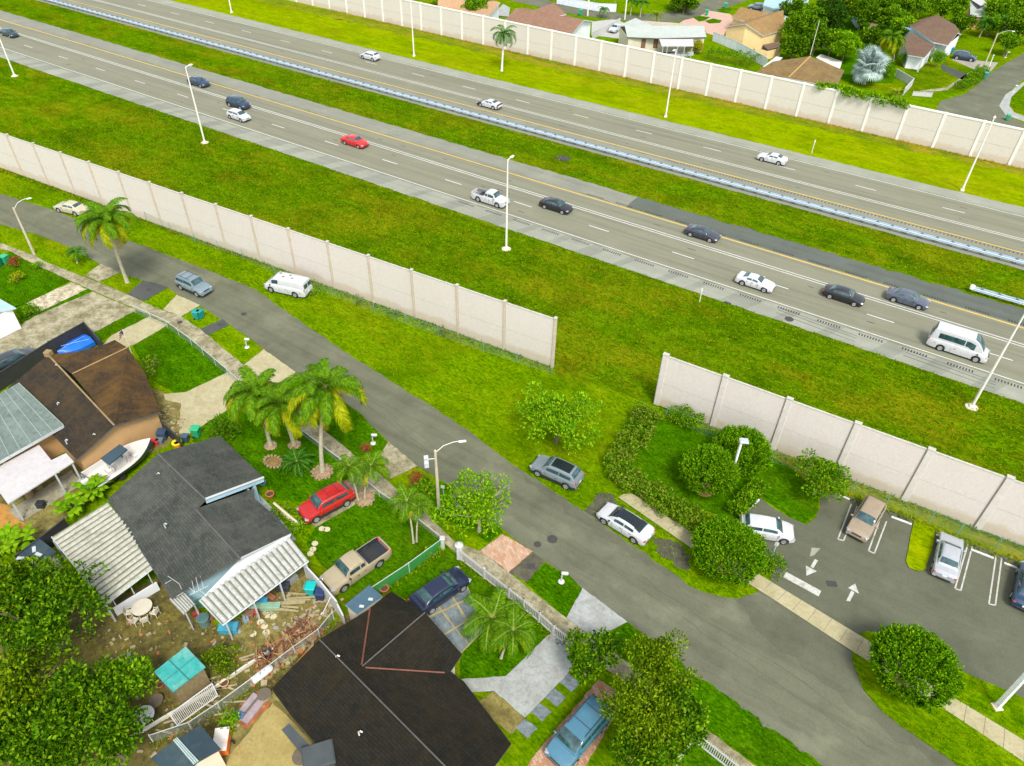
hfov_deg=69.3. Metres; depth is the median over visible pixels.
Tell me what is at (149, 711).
garden table
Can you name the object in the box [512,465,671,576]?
asphalt patch
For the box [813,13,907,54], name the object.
garden ground
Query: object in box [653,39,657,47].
window
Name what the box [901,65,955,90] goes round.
garden ground
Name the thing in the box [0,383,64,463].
flat roof annex
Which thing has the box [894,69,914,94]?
fence
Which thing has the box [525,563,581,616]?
lawn
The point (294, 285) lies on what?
cargo van
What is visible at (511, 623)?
slim palm
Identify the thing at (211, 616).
pot
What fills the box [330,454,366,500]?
slim palm
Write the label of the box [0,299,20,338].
house
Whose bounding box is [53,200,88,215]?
sedan
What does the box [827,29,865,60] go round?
tree
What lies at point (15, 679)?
garden tree
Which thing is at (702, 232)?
coupe
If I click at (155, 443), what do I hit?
storage box
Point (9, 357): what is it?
sedan
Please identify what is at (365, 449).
shrub
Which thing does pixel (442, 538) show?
gate pillar
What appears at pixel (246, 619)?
box
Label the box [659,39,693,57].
porch
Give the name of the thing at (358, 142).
sedan
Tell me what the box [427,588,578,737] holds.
paving slabs
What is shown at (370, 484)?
fence
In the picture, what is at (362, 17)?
long grass
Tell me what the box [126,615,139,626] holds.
garden chair
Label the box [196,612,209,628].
rain barrel
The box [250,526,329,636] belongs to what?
stepping stones
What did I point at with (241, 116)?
suv
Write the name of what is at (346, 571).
pickup truck
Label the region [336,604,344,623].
fence
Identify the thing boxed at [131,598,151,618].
garden table
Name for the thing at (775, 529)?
hatchback
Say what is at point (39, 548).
shed
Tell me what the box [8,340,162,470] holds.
house
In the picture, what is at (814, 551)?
faded arrow
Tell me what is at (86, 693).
garden tree
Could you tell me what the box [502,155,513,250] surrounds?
highway light
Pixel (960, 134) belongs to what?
sound wall
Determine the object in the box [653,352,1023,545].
sound wall
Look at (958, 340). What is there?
passenger van
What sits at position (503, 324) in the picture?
sound wall
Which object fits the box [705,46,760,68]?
hedge
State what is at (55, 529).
fence
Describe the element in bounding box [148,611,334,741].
fence
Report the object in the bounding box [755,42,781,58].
shed
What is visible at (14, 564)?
garden tree
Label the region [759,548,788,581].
shrub
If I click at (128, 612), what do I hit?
garden chair
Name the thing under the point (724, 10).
lawn
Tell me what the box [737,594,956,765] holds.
asphalt patch
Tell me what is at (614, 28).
sedan
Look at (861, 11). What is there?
tree
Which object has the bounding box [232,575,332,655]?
back yard
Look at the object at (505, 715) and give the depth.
49.34 m
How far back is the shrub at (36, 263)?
89.12 m
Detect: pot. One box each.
[148,693,162,706]
[156,681,163,688]
[208,613,213,621]
[219,678,228,687]
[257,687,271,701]
[265,490,273,498]
[292,749,301,765]
[379,584,388,593]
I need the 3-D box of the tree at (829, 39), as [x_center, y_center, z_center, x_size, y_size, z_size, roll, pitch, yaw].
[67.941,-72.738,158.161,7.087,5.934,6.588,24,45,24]
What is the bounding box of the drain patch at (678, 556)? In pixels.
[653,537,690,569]
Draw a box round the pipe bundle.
[295,643,313,663]
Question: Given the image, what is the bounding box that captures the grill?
[34,500,46,508]
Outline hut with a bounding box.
[851,17,859,27]
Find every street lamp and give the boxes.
[12,197,35,254]
[424,440,465,509]
[983,31,1014,67]
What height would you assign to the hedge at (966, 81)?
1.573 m
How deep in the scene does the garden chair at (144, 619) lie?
53.39 m
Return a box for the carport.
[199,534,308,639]
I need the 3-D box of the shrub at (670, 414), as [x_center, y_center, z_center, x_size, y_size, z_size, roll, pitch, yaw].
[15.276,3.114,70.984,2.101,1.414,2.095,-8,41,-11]
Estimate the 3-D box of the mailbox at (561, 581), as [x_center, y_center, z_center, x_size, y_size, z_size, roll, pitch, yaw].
[3.929,14.886,56.831,0.735,1.260,0.507,4,40,3]
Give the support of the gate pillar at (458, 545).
on the lawn at (499, 669)
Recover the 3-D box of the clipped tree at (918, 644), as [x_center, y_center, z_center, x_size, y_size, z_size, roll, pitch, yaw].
[27.085,19.164,50.109,6.124,4.520,6.401,24,45,24]
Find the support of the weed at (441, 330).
on the ground at (522, 750)
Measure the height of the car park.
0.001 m
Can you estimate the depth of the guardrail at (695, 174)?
118.90 m
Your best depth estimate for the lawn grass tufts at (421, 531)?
62.28 m
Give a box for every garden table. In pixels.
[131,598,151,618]
[134,705,154,724]
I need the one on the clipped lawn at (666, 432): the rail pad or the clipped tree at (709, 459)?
the clipped tree at (709, 459)
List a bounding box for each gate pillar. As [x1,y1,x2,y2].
[439,536,444,548]
[455,541,462,559]
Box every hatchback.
[407,566,471,614]
[739,513,794,544]
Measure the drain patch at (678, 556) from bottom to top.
0.001 m
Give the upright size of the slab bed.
0.001 m
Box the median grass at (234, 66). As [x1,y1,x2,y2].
[0,0,1023,308]
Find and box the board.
[239,692,265,724]
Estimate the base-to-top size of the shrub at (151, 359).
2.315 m
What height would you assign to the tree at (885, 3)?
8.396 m
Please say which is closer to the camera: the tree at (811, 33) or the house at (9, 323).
the house at (9, 323)
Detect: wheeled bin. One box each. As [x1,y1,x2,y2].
[0,254,9,264]
[181,433,188,442]
[188,424,200,438]
[191,309,198,319]
[197,308,203,318]
[303,580,316,595]
[313,587,323,600]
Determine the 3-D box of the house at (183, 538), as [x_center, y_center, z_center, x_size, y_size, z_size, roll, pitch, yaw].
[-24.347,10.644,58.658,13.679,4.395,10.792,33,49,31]
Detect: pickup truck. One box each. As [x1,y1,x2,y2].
[319,537,391,595]
[471,188,509,207]
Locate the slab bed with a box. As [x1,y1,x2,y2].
[429,586,482,652]
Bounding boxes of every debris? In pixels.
[81,394,315,757]
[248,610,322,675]
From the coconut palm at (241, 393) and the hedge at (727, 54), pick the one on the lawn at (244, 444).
the coconut palm at (241, 393)
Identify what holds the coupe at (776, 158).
on the highway at (972, 215)
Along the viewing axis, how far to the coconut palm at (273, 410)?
61.71 m
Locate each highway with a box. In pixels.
[0,19,1023,384]
[68,0,1023,253]
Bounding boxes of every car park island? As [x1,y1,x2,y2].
[852,631,1023,765]
[906,521,934,570]
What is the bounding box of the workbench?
[248,602,280,610]
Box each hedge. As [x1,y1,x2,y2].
[603,406,719,544]
[664,3,697,11]
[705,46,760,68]
[724,476,771,519]
[952,64,990,88]
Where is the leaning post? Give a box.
[320,597,330,614]
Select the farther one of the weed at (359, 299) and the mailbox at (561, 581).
the weed at (359, 299)
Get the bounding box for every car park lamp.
[734,438,748,464]
[990,673,1023,710]
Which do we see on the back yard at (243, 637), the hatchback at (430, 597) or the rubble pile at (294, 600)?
the rubble pile at (294, 600)
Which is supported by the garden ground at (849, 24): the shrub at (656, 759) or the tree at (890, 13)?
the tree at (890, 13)
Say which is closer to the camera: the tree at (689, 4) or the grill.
the grill
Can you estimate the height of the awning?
2.476 m
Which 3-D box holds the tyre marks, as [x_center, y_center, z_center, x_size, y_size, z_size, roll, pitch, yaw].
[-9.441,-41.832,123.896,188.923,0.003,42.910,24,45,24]
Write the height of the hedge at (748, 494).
1.719 m
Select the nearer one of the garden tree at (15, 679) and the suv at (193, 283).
the garden tree at (15, 679)
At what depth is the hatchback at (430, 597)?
54.97 m
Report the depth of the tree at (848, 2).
175.41 m
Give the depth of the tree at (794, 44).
154.47 m
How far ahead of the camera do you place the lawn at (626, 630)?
48.87 m
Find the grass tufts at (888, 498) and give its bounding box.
[666,406,1023,558]
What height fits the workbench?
0.495 m
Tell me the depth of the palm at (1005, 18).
172.59 m
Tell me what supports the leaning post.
on the back yard at (243, 637)
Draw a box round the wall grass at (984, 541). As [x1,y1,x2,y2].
[769,451,1023,560]
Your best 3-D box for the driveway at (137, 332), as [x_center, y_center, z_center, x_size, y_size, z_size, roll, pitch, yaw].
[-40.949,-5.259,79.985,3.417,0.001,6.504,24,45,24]
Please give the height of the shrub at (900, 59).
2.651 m
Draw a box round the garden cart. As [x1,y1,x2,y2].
[213,726,234,755]
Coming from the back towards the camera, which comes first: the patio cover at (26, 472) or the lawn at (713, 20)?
the lawn at (713, 20)
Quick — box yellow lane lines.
[0,0,1022,327]
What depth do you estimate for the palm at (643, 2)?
178.69 m
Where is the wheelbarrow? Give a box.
[251,665,272,683]
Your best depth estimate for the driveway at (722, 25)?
178.28 m
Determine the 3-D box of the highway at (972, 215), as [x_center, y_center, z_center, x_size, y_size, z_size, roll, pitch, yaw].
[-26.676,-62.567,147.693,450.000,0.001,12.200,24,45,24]
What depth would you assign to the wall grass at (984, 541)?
62.92 m
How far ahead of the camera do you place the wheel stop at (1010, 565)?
59.12 m
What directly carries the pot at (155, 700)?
on the back yard at (144, 646)
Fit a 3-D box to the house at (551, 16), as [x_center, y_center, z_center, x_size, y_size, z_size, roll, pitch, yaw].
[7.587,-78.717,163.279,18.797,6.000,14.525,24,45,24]
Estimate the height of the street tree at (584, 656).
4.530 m
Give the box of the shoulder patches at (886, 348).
[0,50,1010,392]
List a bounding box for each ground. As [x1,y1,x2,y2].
[0,0,1023,765]
[797,48,895,82]
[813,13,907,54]
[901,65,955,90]
[943,60,971,73]
[1010,87,1023,113]
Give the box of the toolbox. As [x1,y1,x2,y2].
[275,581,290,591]
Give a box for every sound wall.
[0,133,557,367]
[290,0,1023,168]
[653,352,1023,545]
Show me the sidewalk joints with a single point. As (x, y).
(828, 623)
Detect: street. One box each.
[0,194,938,765]
[511,0,746,21]
[936,53,1023,127]
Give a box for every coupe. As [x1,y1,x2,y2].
[477,98,502,109]
[684,224,721,242]
[756,152,788,165]
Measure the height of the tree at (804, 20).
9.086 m
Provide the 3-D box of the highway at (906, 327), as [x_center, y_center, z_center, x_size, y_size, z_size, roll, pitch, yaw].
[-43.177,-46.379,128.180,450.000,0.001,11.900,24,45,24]
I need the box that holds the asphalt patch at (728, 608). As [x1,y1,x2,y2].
[679,586,755,626]
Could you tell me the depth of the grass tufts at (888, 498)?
62.48 m
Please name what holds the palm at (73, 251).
on the ground at (522, 750)
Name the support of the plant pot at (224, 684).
on the back yard at (144, 646)
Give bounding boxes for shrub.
[6,256,19,265]
[8,270,24,283]
[20,302,43,318]
[30,260,43,268]
[136,354,161,377]
[199,641,242,678]
[205,413,242,439]
[217,707,241,735]
[270,502,295,520]
[283,515,307,538]
[360,442,370,452]
[408,470,429,488]
[409,475,435,499]
[424,544,440,557]
[606,724,685,765]
[629,399,661,426]
[660,405,681,423]
[671,403,705,429]
[686,39,704,52]
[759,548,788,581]
[882,60,896,77]
[891,52,906,63]
[930,49,947,67]
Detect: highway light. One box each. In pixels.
[0,39,17,76]
[185,64,208,143]
[410,0,415,56]
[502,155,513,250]
[664,49,676,117]
[960,116,995,190]
[965,314,1023,410]
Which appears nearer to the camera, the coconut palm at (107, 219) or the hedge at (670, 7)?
the coconut palm at (107, 219)
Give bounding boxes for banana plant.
[0,521,25,554]
[1,522,37,552]
[50,491,89,518]
[69,473,111,505]
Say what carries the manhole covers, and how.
on the street at (282, 336)
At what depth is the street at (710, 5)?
184.46 m
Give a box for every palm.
[66,246,87,262]
[74,197,139,282]
[223,365,287,449]
[253,377,311,449]
[280,357,367,480]
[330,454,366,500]
[350,449,390,506]
[388,482,428,543]
[405,497,434,541]
[461,586,525,653]
[489,605,536,658]
[490,24,516,70]
[598,6,609,16]
[625,0,638,14]
[635,0,649,16]
[650,10,664,21]
[851,44,890,84]
[875,29,905,60]
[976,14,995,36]
[995,14,1012,35]
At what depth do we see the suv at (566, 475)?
64.23 m
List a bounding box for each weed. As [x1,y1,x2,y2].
[354,294,364,305]
[386,308,401,316]
[437,325,449,338]
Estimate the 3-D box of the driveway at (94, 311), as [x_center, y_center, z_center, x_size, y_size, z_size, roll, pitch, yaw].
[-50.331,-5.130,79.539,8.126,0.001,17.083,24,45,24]
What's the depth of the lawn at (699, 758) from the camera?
47.32 m
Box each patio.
[8,470,77,520]
[227,703,311,765]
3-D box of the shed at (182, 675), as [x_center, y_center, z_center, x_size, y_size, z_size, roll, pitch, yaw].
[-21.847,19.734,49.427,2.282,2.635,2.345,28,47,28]
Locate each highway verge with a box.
[0,57,1023,549]
[171,0,1023,206]
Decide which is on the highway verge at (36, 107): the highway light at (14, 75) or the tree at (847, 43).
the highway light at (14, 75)
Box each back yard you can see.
[0,564,338,765]
[221,614,349,765]
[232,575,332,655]
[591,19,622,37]
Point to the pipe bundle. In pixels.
(305, 652)
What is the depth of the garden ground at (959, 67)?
156.24 m
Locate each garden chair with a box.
[122,606,131,617]
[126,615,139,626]
[140,614,150,626]
[149,606,160,618]
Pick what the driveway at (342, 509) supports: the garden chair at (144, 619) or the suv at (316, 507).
the suv at (316, 507)
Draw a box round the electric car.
[596,502,655,545]
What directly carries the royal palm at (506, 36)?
on the highway verge at (997, 184)
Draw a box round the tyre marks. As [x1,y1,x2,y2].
[65,27,1023,388]
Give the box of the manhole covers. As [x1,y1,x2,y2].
[147,17,837,586]
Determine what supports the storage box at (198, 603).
on the ground at (522, 750)
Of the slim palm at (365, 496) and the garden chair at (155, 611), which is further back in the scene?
the slim palm at (365, 496)
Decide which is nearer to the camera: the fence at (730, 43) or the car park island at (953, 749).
the car park island at (953, 749)
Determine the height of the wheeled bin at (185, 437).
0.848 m
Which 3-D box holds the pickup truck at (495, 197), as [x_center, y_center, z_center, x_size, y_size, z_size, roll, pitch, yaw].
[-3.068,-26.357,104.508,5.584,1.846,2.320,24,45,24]
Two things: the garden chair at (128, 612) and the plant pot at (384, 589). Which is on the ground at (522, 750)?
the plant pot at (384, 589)
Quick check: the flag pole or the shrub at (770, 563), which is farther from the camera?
the flag pole
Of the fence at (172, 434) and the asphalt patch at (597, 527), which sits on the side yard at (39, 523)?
the fence at (172, 434)
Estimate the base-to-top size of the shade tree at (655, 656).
6.770 m
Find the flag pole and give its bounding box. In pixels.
[119,329,131,352]
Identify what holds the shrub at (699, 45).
on the ground at (522, 750)
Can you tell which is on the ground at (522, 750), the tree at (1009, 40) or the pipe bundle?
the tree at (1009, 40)
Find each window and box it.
[641,39,645,47]
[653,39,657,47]
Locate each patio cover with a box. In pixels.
[0,445,80,520]
[51,503,159,621]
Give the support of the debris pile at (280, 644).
on the ground at (522, 750)
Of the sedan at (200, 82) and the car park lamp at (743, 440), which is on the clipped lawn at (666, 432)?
the car park lamp at (743, 440)
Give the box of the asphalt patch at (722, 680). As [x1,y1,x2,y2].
[451,493,824,755]
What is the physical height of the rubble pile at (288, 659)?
0.300 m
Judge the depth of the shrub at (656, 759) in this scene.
43.38 m
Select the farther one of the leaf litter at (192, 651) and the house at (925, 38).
the house at (925, 38)
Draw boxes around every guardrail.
[45,0,1023,263]
[969,284,1023,304]
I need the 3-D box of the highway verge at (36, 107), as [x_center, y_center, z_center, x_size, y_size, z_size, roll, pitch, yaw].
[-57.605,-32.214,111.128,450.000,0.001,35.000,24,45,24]
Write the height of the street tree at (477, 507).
4.987 m
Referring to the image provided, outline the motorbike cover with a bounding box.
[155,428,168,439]
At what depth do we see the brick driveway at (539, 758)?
48.05 m
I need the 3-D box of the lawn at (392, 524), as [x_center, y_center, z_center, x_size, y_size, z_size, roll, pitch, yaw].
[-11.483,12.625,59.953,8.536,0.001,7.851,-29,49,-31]
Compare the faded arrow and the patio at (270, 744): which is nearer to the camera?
the patio at (270, 744)
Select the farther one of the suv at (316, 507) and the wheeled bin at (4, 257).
the wheeled bin at (4, 257)
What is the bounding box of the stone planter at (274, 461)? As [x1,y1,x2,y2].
[263,454,282,468]
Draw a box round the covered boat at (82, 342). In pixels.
[57,334,95,353]
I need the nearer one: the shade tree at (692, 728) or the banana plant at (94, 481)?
the shade tree at (692, 728)
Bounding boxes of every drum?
[24,490,34,498]
[35,483,43,490]
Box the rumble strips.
[459,159,1023,388]
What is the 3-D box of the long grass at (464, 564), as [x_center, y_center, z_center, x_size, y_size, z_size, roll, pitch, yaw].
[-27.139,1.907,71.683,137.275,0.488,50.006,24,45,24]
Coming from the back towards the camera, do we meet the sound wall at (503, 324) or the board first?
the sound wall at (503, 324)
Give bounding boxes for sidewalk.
[0,243,754,765]
[619,493,1023,760]
[920,73,967,91]
[999,82,1023,120]
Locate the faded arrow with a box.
[810,548,819,555]
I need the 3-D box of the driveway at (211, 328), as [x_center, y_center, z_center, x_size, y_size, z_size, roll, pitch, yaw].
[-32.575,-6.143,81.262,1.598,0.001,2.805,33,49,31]
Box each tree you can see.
[0,548,54,631]
[0,554,112,664]
[0,639,79,731]
[0,698,45,765]
[8,695,90,765]
[43,653,140,729]
[63,693,152,765]
[99,649,158,701]
[429,468,513,538]
[460,0,487,10]
[513,380,605,454]
[563,626,623,685]
[595,673,683,765]
[621,628,702,707]
[644,675,711,763]
[669,0,699,13]
[678,442,741,496]
[690,514,768,587]
[712,424,774,475]
[778,0,814,28]
[778,35,810,58]
[779,3,828,36]
[790,447,851,502]
[803,22,835,55]
[816,0,849,46]
[818,27,843,55]
[825,0,857,14]
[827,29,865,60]
[846,0,883,29]
[855,26,873,49]
[859,0,894,22]
[865,25,888,48]
[868,622,966,713]
[875,3,910,28]
[890,15,918,37]
[894,0,931,17]
[927,0,969,18]
[950,14,979,37]
[978,15,1003,36]
[980,0,1021,18]
[996,32,1022,54]
[1000,13,1023,36]
[1009,0,1023,14]
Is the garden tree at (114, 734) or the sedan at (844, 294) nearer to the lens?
the garden tree at (114, 734)
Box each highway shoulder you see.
[0,10,636,206]
[0,48,1023,403]
[36,0,1023,269]
[151,0,1023,215]
[628,196,1023,325]
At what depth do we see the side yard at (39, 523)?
62.61 m
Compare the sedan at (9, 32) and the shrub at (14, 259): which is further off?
the sedan at (9, 32)
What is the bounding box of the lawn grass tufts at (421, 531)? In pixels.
[1,253,815,765]
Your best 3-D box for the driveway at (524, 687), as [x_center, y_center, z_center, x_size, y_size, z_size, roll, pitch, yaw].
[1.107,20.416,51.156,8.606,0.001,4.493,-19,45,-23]
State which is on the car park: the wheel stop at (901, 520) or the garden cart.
the wheel stop at (901, 520)
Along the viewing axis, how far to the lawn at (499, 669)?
54.32 m
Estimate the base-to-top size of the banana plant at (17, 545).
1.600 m
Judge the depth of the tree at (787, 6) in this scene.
170.39 m
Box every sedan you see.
[0,28,18,37]
[0,346,34,370]
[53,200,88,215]
[186,75,210,87]
[340,134,368,148]
[539,197,573,214]
[608,23,620,32]
[735,271,776,292]
[822,284,865,306]
[885,287,930,309]
[930,531,966,582]
[1009,560,1023,610]
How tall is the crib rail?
0.836 m
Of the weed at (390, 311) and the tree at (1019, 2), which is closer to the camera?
the weed at (390, 311)
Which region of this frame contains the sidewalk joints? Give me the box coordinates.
[622,493,1004,747]
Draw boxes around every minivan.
[544,694,611,765]
[845,495,886,542]
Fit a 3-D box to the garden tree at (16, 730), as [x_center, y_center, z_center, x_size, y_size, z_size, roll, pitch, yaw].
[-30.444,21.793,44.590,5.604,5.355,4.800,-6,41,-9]
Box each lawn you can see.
[0,252,69,306]
[15,289,91,321]
[95,310,146,340]
[133,325,227,392]
[192,410,356,501]
[287,374,386,455]
[306,493,438,587]
[389,544,549,678]
[419,481,501,542]
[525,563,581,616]
[610,622,821,765]
[620,418,818,522]
[679,742,731,765]
[693,16,709,20]
[706,18,721,22]
[717,8,730,12]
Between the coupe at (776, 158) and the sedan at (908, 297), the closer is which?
the sedan at (908, 297)
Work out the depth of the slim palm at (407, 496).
57.32 m
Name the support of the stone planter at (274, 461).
on the lawn at (244, 444)
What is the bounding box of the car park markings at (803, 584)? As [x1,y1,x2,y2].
[784,504,1001,605]
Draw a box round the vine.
[815,81,909,109]
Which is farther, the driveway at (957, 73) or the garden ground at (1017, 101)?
the driveway at (957, 73)
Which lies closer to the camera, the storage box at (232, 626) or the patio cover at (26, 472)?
the storage box at (232, 626)
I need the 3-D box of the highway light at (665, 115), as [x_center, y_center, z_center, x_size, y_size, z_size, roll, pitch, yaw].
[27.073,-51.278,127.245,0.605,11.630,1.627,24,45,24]
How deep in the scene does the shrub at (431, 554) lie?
58.47 m
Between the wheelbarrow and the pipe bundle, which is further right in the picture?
the pipe bundle
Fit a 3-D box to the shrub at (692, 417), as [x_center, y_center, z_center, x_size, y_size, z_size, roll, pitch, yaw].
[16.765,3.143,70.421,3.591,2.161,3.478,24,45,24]
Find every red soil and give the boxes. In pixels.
[0,503,26,542]
[233,691,270,728]
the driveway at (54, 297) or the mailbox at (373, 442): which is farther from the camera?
the driveway at (54, 297)
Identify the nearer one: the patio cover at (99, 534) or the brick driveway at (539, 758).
the brick driveway at (539, 758)
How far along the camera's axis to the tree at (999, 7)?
174.62 m
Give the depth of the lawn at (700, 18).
181.24 m
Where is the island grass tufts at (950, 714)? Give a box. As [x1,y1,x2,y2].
[855,631,1023,765]
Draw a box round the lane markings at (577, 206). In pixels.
[1,0,1023,383]
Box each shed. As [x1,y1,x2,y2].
[16,539,62,575]
[150,725,225,765]
[154,646,210,703]
[345,585,382,619]
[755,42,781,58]
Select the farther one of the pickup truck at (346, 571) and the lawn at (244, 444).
the lawn at (244, 444)
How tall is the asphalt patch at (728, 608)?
0.001 m
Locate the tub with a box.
[171,439,181,448]
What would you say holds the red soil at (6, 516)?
on the side yard at (39, 523)
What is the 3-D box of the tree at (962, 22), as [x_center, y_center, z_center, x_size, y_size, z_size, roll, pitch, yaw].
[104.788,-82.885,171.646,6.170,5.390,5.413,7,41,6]
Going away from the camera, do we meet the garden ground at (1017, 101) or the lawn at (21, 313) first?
the lawn at (21, 313)
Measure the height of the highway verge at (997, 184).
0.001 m
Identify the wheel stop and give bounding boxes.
[891,516,911,524]
[970,548,993,558]
[1004,562,1016,568]
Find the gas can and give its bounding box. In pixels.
[192,609,199,617]
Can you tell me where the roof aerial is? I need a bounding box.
[165,576,208,595]
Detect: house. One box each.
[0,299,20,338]
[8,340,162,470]
[108,436,297,606]
[271,592,510,765]
[438,0,509,18]
[506,3,592,37]
[618,18,705,51]
[726,7,783,48]
[756,54,843,88]
[762,0,808,19]
[898,15,960,71]
[966,0,988,29]
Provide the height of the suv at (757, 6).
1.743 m
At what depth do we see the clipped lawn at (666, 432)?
65.86 m
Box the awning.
[169,592,198,629]
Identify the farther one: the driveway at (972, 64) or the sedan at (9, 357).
the driveway at (972, 64)
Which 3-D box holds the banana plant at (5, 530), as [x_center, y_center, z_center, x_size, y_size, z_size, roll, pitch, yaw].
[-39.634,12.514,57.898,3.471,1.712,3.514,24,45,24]
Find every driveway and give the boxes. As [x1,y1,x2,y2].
[0,292,135,353]
[27,282,85,310]
[85,263,118,281]
[103,317,166,346]
[129,280,167,300]
[163,295,198,315]
[164,372,238,433]
[201,319,228,334]
[244,349,294,382]
[311,474,376,526]
[382,441,415,478]
[461,633,572,716]
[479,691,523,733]
[480,534,531,571]
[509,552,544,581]
[528,680,617,765]
[567,588,626,635]
[681,11,732,35]
[941,64,966,78]
[953,58,997,70]
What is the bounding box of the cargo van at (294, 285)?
[264,271,312,297]
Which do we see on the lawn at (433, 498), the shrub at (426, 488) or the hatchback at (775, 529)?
the shrub at (426, 488)
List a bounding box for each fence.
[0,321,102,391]
[14,518,68,562]
[133,306,238,380]
[141,648,273,733]
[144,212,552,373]
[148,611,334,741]
[160,420,182,446]
[301,429,439,538]
[303,565,339,615]
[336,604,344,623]
[371,540,441,592]
[459,550,573,645]
[557,0,616,11]
[592,18,620,37]
[675,738,738,765]
[712,32,767,65]
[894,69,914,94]
[912,91,932,96]
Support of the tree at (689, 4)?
on the ground at (522, 750)
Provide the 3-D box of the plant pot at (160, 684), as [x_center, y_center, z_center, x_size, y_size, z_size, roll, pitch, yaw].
[-23.783,20.478,50.133,0.475,0.308,0.463,24,45,24]
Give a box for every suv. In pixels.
[174,270,212,296]
[225,95,250,109]
[226,108,250,122]
[296,481,355,523]
[359,51,380,60]
[529,455,584,489]
[748,2,763,10]
[952,49,976,61]
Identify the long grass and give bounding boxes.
[0,168,1023,746]
[332,10,1020,168]
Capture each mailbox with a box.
[244,338,249,348]
[370,433,376,444]
[558,571,568,583]
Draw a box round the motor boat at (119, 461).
[80,438,152,488]
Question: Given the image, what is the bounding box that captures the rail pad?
[40,0,1023,267]
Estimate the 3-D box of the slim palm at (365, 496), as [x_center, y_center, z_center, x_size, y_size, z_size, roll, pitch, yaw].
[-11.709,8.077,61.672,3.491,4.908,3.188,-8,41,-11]
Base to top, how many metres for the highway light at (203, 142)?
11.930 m
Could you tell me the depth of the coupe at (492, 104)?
132.11 m
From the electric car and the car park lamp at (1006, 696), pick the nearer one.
the car park lamp at (1006, 696)
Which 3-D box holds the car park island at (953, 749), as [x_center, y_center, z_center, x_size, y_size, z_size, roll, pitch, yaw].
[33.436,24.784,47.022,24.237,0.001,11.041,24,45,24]
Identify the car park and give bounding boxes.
[748,492,1023,697]
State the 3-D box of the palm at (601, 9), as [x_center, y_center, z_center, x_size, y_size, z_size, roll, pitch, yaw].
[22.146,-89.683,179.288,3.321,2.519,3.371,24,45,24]
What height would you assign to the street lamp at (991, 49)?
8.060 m
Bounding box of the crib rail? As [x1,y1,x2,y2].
[169,683,217,724]
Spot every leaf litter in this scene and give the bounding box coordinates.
[23,392,182,532]
[82,575,327,748]
[213,618,337,728]
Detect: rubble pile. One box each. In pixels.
[243,625,329,686]
[271,592,343,640]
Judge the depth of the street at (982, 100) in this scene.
142.11 m
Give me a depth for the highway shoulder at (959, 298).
94.37 m
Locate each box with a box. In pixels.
[151,439,158,445]
[155,437,164,444]
[196,597,203,606]
[217,621,238,634]
[235,710,244,718]
[242,614,249,623]
[244,609,253,617]
[256,597,268,602]
[266,593,276,601]
[284,573,298,584]
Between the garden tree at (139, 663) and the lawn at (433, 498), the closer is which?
the garden tree at (139, 663)
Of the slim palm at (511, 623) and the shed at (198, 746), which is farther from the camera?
the slim palm at (511, 623)
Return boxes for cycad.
[278,447,316,477]
[889,87,905,97]
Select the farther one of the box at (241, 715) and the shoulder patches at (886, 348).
the shoulder patches at (886, 348)
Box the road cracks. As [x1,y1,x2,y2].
[2,208,1021,754]
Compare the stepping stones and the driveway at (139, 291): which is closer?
the stepping stones
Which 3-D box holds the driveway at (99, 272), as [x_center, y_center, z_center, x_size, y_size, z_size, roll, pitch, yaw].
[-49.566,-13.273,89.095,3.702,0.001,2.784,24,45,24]
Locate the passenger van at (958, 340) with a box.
[926,321,990,362]
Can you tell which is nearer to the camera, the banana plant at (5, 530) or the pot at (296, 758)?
the pot at (296, 758)
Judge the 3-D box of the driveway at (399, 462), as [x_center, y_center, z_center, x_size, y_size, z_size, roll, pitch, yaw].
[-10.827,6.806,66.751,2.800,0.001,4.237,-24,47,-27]
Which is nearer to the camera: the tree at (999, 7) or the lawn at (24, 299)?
the lawn at (24, 299)
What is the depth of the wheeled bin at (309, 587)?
55.24 m
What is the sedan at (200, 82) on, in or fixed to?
on the highway at (906, 327)
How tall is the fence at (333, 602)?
1.920 m
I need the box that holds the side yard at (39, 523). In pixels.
[0,388,180,544]
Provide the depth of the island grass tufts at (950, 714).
49.53 m
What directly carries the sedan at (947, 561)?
on the car park
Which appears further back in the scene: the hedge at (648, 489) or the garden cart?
the hedge at (648, 489)
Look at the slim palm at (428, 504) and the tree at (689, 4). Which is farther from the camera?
the tree at (689, 4)

